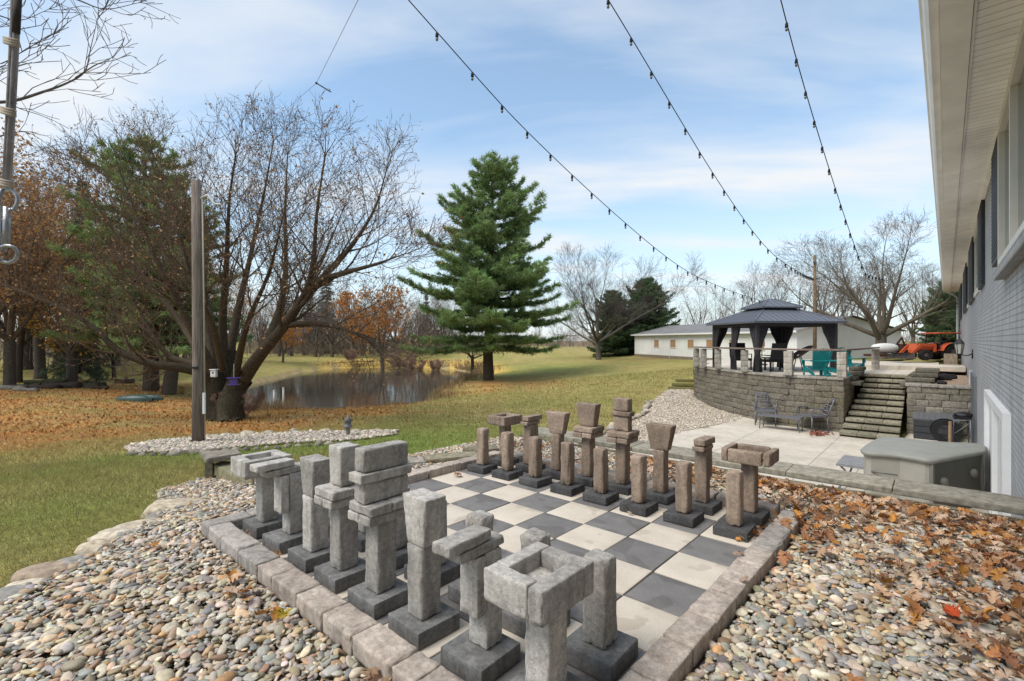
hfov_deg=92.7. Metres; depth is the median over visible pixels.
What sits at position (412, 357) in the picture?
shrub
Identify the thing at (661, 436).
bishop
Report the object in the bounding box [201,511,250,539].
edging block
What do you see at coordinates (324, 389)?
pond water
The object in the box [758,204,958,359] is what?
bare tree
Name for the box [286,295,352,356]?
bare tree
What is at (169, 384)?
white pine
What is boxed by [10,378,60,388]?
log
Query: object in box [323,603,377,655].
edging block
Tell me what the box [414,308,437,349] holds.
bare tree
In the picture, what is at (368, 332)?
bare tree
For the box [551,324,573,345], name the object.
bare tree
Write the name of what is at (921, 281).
bare tree
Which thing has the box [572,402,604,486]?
queen
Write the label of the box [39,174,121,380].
spruce tree
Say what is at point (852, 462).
side table
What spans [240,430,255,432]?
edging stone
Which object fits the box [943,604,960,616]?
leaf
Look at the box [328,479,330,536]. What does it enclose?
pawn
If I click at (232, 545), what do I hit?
edging block
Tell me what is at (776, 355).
patio chair
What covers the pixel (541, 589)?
rook
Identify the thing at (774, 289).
bare tree
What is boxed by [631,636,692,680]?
edging block
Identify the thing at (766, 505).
edging block
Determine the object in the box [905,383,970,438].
garden wall
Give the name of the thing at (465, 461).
edging block
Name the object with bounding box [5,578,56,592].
boulder
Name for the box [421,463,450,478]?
edging block
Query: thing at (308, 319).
bare tree
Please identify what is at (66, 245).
brown tree
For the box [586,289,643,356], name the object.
evergreen tree
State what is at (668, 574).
chessboard
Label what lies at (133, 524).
boulder
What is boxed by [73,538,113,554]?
boulder
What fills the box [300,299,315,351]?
spruce tree
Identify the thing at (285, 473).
knight
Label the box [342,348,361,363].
shrub
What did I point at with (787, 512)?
edging block
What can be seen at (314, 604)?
edging block
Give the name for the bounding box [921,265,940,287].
bare tree
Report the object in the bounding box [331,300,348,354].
bare tree
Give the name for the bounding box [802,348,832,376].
adirondack chair
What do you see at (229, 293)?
brown tree
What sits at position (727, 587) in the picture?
edging block
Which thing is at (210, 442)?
gravel bed
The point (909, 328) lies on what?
bare tree
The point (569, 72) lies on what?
sky
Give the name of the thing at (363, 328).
bare tree
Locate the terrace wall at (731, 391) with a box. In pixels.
[693,363,854,431]
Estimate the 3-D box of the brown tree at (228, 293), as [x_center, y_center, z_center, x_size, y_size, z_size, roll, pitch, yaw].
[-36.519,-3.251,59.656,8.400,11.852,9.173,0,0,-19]
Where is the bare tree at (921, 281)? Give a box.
[893,257,939,332]
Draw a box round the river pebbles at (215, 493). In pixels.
[155,437,917,516]
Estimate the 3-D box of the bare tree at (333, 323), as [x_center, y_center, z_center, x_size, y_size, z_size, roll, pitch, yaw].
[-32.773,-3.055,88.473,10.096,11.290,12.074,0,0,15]
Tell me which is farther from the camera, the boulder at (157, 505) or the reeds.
the reeds
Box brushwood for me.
[0,297,938,373]
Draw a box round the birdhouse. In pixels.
[209,369,218,376]
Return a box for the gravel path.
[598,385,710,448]
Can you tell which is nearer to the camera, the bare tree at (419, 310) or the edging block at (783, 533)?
the edging block at (783, 533)
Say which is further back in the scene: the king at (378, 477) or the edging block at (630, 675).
the king at (378, 477)
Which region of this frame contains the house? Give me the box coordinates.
[918,0,1023,518]
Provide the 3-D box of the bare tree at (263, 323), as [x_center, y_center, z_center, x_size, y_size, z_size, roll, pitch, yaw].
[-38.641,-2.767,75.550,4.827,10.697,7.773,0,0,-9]
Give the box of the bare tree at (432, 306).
[426,295,449,332]
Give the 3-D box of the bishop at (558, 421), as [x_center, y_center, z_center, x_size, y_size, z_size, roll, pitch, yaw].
[0.536,1.209,5.712,0.282,0.750,0.266,0,0,40]
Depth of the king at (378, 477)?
2.89 m
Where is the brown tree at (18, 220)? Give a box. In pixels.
[3,192,35,236]
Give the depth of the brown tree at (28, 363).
45.94 m
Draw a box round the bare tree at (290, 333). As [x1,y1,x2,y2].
[262,313,311,362]
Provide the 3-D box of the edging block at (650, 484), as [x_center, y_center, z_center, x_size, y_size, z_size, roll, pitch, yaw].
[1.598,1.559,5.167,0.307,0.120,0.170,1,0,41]
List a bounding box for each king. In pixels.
[348,440,411,619]
[606,397,639,495]
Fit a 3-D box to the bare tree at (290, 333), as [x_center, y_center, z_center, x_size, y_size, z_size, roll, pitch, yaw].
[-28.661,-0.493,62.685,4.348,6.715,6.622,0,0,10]
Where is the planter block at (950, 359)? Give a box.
[944,354,956,364]
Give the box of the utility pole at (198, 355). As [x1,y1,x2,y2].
[191,179,221,441]
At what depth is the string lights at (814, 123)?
9.90 m
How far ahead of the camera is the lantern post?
13.29 m
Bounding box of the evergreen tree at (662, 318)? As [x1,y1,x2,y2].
[612,277,681,353]
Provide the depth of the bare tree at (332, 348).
74.85 m
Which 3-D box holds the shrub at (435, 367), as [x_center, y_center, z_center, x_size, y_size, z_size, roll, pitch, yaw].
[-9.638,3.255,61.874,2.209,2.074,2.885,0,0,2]
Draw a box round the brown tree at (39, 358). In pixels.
[2,145,117,378]
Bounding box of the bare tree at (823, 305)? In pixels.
[736,244,879,315]
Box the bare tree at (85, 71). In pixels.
[0,0,179,195]
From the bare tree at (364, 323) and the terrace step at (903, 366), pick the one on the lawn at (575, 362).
the bare tree at (364, 323)
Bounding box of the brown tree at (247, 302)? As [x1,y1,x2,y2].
[210,280,268,349]
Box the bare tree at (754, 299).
[703,260,796,314]
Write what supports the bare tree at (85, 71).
on the lawn at (575, 362)
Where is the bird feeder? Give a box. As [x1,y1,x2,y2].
[226,377,240,384]
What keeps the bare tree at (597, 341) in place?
on the lawn at (575, 362)
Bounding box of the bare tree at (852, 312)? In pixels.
[807,267,871,315]
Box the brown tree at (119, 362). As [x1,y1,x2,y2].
[36,250,141,365]
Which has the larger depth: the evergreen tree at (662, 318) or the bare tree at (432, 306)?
the bare tree at (432, 306)
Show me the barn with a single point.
(674, 342)
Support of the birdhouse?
attached to the maple tree at (223, 356)
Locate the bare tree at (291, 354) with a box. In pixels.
[274,289,320,355]
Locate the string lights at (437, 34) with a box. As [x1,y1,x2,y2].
[408,0,760,303]
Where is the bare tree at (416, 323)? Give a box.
[397,302,438,345]
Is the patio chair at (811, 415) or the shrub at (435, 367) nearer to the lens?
the patio chair at (811, 415)
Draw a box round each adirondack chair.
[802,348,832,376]
[819,348,851,376]
[838,347,867,371]
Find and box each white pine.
[36,131,243,391]
[70,179,255,394]
[396,149,581,379]
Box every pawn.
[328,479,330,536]
[358,523,365,551]
[396,487,409,569]
[404,500,460,586]
[448,510,493,604]
[467,427,497,473]
[492,431,522,480]
[502,527,570,638]
[519,436,551,487]
[550,441,584,496]
[566,548,637,680]
[582,447,618,505]
[619,453,658,516]
[663,460,703,527]
[713,469,755,542]
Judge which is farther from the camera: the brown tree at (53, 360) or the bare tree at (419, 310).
the bare tree at (419, 310)
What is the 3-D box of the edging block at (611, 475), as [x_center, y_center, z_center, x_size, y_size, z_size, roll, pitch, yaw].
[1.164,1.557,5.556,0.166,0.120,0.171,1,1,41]
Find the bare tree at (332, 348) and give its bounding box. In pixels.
[300,281,379,356]
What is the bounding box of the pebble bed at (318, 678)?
[0,468,1019,680]
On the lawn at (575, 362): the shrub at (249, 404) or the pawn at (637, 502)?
the shrub at (249, 404)
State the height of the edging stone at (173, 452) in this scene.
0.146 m
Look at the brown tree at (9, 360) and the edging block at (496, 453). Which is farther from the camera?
the brown tree at (9, 360)
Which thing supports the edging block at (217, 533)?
on the pebble bed at (318, 678)
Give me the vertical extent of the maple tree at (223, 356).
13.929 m
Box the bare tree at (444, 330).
[416,297,456,346]
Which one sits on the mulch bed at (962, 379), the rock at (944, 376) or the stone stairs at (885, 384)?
the rock at (944, 376)
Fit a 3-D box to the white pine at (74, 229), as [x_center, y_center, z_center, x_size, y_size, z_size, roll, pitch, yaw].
[-24.099,-5.306,32.719,10.762,17.508,10.743,0,0,19]
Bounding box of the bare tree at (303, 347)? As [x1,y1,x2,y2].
[261,297,320,354]
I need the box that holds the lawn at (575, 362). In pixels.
[0,341,960,587]
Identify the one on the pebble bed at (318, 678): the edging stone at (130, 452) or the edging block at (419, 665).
the edging block at (419, 665)
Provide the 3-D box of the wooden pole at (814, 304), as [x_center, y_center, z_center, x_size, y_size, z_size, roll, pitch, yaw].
[16.750,-1.714,26.957,0.275,6.001,0.240,0,0,42]
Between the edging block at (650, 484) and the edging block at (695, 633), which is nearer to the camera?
the edging block at (695, 633)
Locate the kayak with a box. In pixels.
[114,394,163,401]
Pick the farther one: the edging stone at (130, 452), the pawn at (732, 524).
the edging stone at (130, 452)
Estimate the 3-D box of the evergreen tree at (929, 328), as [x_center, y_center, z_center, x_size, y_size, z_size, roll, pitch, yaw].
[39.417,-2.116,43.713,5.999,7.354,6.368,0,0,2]
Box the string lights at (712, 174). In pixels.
[607,0,813,280]
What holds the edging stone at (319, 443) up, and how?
on the lawn at (575, 362)
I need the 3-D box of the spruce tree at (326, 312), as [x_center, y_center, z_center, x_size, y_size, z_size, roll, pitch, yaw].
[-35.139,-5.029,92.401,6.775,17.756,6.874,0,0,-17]
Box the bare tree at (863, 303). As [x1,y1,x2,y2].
[833,275,889,321]
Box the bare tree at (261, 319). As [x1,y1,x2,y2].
[242,302,275,344]
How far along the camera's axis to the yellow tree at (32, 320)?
35.50 m
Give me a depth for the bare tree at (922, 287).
56.16 m
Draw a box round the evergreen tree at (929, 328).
[910,281,959,343]
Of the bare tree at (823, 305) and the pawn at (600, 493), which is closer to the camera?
the pawn at (600, 493)
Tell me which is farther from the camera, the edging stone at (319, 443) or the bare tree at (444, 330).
the bare tree at (444, 330)
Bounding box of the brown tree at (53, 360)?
[15,214,118,361]
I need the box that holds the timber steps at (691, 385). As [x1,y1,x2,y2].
[668,379,693,389]
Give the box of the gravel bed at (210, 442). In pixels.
[124,429,398,452]
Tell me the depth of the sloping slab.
6.33 m
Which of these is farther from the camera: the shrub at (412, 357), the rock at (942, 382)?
the shrub at (412, 357)
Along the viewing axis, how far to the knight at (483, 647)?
2.33 m
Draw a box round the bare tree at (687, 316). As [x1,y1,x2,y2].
[667,303,707,324]
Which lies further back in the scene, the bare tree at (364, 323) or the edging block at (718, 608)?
the bare tree at (364, 323)
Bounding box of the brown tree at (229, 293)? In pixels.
[208,267,246,314]
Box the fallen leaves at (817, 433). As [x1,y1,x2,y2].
[809,430,832,435]
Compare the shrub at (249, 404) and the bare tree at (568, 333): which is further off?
the bare tree at (568, 333)
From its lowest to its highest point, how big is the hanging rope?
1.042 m
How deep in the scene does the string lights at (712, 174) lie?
10.33 m
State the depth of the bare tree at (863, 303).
64.96 m
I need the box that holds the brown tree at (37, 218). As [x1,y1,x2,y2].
[12,175,78,355]
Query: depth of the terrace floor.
20.69 m
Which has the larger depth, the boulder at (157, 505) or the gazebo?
the gazebo
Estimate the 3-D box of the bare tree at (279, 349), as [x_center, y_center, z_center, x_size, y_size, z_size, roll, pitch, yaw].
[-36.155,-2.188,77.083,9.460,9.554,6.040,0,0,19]
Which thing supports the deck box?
on the patio
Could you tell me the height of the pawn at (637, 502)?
0.518 m
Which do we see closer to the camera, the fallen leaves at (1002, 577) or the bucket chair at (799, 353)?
the fallen leaves at (1002, 577)
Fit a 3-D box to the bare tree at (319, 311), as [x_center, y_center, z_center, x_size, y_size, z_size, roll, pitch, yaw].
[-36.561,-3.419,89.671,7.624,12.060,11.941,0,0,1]
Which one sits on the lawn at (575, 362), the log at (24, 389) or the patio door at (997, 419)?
the log at (24, 389)
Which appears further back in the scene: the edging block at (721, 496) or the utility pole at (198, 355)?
the utility pole at (198, 355)
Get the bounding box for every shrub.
[211,390,267,416]
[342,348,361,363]
[383,351,416,369]
[405,359,425,369]
[428,358,445,370]
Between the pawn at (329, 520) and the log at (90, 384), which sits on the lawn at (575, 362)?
the log at (90, 384)
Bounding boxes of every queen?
[314,442,365,593]
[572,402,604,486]
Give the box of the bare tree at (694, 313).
[676,282,743,324]
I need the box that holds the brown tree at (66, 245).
[37,214,175,364]
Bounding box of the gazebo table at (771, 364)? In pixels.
[762,357,780,370]
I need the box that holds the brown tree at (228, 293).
[181,264,238,323]
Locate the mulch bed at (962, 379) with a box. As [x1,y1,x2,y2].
[931,371,969,385]
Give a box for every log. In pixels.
[0,385,27,389]
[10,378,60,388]
[12,387,39,391]
[23,372,69,384]
[30,377,82,388]
[82,377,102,387]
[82,377,106,384]
[84,379,108,389]
[114,377,134,383]
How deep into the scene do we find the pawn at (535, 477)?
5.36 m
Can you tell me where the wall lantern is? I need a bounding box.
[954,336,972,358]
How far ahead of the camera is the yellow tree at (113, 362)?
39.84 m
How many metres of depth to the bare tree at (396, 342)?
76.42 m
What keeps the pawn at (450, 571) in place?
on the chessboard
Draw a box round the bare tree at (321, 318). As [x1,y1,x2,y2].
[291,289,369,355]
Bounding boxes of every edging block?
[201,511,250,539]
[208,522,241,549]
[221,531,259,563]
[238,544,279,575]
[246,508,255,517]
[257,557,295,591]
[272,568,320,607]
[296,585,346,632]
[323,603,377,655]
[353,623,417,680]
[392,651,439,680]
[408,469,427,483]
[419,666,463,680]
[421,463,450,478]
[444,461,460,472]
[454,456,475,469]
[473,454,493,461]
[489,451,498,456]
[514,451,523,461]
[543,458,550,467]
[574,463,581,474]
[608,470,614,481]
[619,670,652,680]
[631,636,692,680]
[647,479,674,489]
[663,611,715,667]
[674,486,694,495]
[687,589,735,640]
[709,578,744,609]
[710,489,718,498]
[716,492,725,506]
[718,560,760,601]
[736,545,774,581]
[751,535,783,564]
[758,500,779,517]
[760,524,791,550]
[771,513,800,534]
[780,509,803,527]
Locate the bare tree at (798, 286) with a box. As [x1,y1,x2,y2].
[750,254,866,312]
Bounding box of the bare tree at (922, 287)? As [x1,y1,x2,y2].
[902,264,940,322]
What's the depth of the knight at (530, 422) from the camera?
5.94 m
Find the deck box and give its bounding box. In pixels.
[912,411,959,441]
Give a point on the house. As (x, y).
(973, 56)
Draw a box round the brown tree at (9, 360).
[0,144,108,384]
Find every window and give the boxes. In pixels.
[967,261,968,308]
[974,225,978,297]
[993,18,1023,280]
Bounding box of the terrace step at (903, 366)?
[854,362,965,371]
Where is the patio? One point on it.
(803, 447)
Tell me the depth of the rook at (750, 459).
4.26 m
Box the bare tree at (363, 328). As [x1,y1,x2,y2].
[341,311,377,355]
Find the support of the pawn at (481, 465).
on the chessboard
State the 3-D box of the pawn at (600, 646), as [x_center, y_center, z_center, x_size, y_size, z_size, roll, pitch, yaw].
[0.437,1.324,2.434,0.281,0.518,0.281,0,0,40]
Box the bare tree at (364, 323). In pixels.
[335,297,389,352]
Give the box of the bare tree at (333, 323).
[308,295,354,353]
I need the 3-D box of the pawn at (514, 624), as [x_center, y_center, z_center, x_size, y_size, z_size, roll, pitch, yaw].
[0.131,1.324,2.715,0.281,0.519,0.281,0,0,40]
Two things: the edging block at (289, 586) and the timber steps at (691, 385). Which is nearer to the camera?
the edging block at (289, 586)
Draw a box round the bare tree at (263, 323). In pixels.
[251,289,275,345]
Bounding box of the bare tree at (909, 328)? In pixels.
[884,264,934,343]
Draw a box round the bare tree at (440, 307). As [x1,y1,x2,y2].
[429,296,452,334]
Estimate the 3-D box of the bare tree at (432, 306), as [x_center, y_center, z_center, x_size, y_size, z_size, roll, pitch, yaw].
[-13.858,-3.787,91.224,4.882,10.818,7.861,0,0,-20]
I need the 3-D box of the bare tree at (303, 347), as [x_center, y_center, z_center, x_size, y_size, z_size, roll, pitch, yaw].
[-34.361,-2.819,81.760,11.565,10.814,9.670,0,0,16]
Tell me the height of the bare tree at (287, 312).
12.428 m
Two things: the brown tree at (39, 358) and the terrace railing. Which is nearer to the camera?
the terrace railing
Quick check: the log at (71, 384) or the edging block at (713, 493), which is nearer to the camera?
the edging block at (713, 493)
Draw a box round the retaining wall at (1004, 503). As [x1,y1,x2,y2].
[514,427,1023,520]
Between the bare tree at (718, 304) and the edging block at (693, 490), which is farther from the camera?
the bare tree at (718, 304)
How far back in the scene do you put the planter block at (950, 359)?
24.35 m
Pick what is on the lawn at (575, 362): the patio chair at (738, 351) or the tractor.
the tractor
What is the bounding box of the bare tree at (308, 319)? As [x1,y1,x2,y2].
[286,295,323,354]
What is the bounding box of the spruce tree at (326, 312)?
[310,270,340,353]
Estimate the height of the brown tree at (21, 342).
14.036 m
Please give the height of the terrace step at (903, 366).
0.155 m
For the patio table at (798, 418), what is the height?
0.449 m
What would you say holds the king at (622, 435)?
on the chessboard
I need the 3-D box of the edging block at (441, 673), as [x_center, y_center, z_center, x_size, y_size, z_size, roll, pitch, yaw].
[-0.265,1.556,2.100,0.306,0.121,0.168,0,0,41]
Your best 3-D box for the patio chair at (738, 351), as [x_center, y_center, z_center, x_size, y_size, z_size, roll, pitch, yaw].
[9.368,0.641,20.083,0.700,1.090,0.793,0,0,7]
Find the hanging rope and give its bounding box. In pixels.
[0,0,21,263]
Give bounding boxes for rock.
[935,373,952,380]
[937,381,946,384]
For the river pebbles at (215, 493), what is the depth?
5.50 m
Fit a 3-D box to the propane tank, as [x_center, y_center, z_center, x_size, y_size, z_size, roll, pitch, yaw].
[21.963,0.353,28.512,2.442,1.140,0.800,0,0,-6]
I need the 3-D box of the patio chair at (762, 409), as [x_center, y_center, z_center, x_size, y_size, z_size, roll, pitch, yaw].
[8.620,2.324,16.594,0.708,1.029,0.844,0,0,29]
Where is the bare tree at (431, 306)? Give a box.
[412,290,458,344]
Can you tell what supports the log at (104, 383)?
on the lawn at (575, 362)
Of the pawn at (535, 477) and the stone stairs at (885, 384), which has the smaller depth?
the pawn at (535, 477)
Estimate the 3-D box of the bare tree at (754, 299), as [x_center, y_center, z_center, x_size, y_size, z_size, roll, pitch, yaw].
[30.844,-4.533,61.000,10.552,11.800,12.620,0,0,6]
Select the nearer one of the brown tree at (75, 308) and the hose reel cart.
the hose reel cart
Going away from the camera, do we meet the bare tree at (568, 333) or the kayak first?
the kayak
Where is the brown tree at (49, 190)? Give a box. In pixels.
[0,147,69,293]
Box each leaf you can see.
[275,608,291,618]
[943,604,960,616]
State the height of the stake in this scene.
1.284 m
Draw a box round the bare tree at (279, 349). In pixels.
[254,300,309,355]
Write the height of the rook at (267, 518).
0.632 m
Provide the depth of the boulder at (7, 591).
3.08 m
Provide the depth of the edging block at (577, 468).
5.80 m
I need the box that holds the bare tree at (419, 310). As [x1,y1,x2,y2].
[407,294,431,344]
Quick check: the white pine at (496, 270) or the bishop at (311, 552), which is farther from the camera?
the white pine at (496, 270)
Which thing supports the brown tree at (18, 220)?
on the lawn at (575, 362)
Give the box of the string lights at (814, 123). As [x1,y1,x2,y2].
[780,0,882,281]
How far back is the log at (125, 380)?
35.86 m
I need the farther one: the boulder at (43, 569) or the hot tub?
the hot tub
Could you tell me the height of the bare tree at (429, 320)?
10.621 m
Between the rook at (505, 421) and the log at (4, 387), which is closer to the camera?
the rook at (505, 421)
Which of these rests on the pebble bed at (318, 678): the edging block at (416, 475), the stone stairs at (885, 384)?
the edging block at (416, 475)
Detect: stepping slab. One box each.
[408,457,425,467]
[423,451,476,462]
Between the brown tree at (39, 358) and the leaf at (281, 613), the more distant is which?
the brown tree at (39, 358)
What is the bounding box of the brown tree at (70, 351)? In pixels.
[0,233,121,381]
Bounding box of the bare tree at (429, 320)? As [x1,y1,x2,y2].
[406,300,445,345]
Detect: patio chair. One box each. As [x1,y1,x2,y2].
[729,343,751,369]
[754,392,776,426]
[761,343,787,371]
[796,398,834,431]
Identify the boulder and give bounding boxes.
[0,585,35,601]
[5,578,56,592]
[10,561,68,582]
[57,552,92,563]
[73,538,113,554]
[87,526,134,541]
[114,518,154,528]
[140,497,203,518]
[145,510,162,518]
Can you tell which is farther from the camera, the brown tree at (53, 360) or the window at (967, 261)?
the brown tree at (53, 360)
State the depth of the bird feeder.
17.13 m
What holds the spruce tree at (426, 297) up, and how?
on the lawn at (575, 362)
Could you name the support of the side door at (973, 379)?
in the house
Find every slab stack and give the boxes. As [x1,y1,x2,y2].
[847,366,865,385]
[899,368,939,385]
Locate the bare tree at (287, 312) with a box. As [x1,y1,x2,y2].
[259,287,332,353]
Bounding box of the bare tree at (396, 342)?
[361,294,423,354]
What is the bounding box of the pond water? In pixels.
[245,368,468,408]
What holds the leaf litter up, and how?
on the lawn at (575, 362)
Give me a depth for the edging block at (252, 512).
4.26 m
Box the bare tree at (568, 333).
[558,324,580,344]
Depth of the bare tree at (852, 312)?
59.73 m
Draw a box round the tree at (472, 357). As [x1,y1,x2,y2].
[445,330,507,370]
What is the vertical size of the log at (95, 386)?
0.725 m
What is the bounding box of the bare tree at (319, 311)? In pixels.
[300,293,336,338]
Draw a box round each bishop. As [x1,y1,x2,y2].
[288,454,329,572]
[388,488,459,650]
[542,410,569,479]
[646,422,675,504]
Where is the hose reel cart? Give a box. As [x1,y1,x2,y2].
[930,412,972,442]
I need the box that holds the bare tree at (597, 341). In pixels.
[527,240,717,359]
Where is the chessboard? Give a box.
[240,462,774,680]
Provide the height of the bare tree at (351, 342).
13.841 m
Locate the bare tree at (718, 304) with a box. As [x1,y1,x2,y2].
[696,284,739,321]
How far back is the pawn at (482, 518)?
2.97 m
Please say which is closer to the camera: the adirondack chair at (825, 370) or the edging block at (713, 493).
the edging block at (713, 493)
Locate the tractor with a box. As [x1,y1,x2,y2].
[886,332,960,360]
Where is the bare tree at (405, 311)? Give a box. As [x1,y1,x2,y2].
[390,294,415,336]
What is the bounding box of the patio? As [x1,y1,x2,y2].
[630,417,987,512]
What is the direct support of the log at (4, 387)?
on the lawn at (575, 362)
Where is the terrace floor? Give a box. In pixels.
[694,358,938,378]
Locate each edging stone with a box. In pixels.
[126,451,138,455]
[167,450,180,455]
[187,449,200,454]
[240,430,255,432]
[314,441,322,446]
[606,425,613,430]
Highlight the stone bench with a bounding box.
[200,449,240,477]
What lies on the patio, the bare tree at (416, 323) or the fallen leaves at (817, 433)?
the fallen leaves at (817, 433)
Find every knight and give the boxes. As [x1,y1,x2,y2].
[250,457,302,553]
[432,524,519,680]
[515,414,544,472]
[692,435,721,515]
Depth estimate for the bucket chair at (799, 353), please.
18.72 m
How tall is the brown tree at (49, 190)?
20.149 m
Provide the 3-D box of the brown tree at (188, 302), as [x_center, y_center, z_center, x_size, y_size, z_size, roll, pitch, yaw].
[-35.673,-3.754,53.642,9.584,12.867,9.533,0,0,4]
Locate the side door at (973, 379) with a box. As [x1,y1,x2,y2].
[970,372,976,442]
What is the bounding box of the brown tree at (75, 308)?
[50,248,137,376]
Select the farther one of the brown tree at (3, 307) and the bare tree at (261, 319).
the bare tree at (261, 319)
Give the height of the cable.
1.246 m
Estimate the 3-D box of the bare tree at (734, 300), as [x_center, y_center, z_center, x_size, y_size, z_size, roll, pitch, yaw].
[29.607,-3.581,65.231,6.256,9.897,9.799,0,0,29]
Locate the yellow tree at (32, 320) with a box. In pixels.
[17,309,100,381]
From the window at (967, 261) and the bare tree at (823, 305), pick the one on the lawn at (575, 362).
the bare tree at (823, 305)
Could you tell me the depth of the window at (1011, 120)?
5.23 m
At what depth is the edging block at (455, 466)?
5.94 m
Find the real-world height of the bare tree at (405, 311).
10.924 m
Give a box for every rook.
[231,449,291,538]
[484,542,593,680]
[488,412,521,466]
[721,442,778,526]
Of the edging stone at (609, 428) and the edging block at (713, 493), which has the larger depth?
the edging stone at (609, 428)
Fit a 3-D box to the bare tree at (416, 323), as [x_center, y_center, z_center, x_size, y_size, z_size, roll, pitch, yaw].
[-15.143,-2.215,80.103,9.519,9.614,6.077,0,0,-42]
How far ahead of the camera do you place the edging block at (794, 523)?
4.04 m
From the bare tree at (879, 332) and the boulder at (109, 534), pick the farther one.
the bare tree at (879, 332)
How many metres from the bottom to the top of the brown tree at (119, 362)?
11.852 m
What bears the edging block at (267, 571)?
on the pebble bed at (318, 678)
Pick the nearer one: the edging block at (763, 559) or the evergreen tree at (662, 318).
the edging block at (763, 559)
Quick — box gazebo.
[706,298,845,371]
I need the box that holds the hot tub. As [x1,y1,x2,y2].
[860,437,986,508]
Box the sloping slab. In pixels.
[213,461,252,483]
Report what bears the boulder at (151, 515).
on the lawn at (575, 362)
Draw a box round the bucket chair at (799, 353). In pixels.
[794,345,812,371]
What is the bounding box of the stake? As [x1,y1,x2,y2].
[282,387,283,408]
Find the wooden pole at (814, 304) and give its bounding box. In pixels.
[813,255,818,352]
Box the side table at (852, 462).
[836,455,863,487]
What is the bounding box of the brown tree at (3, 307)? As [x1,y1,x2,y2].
[0,117,116,313]
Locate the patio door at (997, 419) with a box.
[984,389,1010,515]
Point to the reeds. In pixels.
(476, 371)
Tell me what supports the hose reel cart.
on the patio
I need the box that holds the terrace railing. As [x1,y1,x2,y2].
[693,346,879,377]
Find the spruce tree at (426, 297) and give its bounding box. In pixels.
[416,293,432,347]
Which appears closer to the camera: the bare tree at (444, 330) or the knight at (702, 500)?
the knight at (702, 500)
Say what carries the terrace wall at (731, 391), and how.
on the patio
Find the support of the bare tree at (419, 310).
on the lawn at (575, 362)
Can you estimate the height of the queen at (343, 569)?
0.895 m
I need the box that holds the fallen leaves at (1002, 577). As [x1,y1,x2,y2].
[53,441,1023,680]
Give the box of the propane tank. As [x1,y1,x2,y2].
[863,337,906,356]
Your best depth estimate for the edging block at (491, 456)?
6.38 m
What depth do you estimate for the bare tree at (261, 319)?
91.64 m
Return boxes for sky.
[0,0,940,340]
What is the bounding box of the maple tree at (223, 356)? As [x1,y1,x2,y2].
[0,80,469,422]
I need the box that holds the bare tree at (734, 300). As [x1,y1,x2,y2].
[708,281,759,317]
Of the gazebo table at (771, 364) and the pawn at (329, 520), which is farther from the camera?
the gazebo table at (771, 364)
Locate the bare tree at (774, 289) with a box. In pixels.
[748,272,791,301]
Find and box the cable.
[238,1,357,163]
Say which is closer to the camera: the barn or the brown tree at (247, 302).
the barn
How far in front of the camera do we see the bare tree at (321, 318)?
79.74 m
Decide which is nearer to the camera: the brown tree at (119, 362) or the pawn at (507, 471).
the pawn at (507, 471)
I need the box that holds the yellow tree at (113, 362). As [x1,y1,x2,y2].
[87,312,127,379]
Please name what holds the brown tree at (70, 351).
on the lawn at (575, 362)
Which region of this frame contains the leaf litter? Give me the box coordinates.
[0,380,576,505]
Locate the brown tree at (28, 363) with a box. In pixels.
[13,151,118,369]
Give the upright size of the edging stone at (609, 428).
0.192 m
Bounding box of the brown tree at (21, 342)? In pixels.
[0,199,99,382]
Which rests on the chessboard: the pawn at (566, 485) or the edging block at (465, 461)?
the pawn at (566, 485)
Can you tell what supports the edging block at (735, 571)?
on the pebble bed at (318, 678)
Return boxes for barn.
[630,315,906,359]
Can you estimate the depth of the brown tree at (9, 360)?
30.44 m
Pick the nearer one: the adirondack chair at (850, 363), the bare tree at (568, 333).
the adirondack chair at (850, 363)
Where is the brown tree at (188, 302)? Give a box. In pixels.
[179,284,232,357]
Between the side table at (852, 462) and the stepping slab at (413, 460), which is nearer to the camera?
the stepping slab at (413, 460)
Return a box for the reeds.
[247,357,503,411]
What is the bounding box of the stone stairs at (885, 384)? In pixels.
[839,373,908,438]
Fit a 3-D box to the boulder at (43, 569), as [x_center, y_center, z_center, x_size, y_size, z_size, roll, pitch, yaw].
[-3.241,1.655,3.392,0.379,0.173,0.270,0,0,18]
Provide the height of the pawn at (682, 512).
0.519 m
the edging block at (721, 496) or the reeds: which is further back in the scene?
the reeds
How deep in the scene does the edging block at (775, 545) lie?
3.62 m
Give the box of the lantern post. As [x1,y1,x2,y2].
[343,414,352,434]
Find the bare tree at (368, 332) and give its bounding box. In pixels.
[327,279,416,367]
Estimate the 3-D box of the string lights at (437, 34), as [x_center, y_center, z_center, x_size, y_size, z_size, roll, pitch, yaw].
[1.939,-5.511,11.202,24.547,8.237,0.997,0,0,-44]
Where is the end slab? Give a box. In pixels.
[463,445,498,451]
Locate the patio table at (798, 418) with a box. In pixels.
[758,413,803,432]
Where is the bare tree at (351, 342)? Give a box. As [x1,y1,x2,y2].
[308,271,392,354]
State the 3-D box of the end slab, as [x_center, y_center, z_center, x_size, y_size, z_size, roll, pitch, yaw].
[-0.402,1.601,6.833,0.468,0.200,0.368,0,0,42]
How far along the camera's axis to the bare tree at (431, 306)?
91.03 m

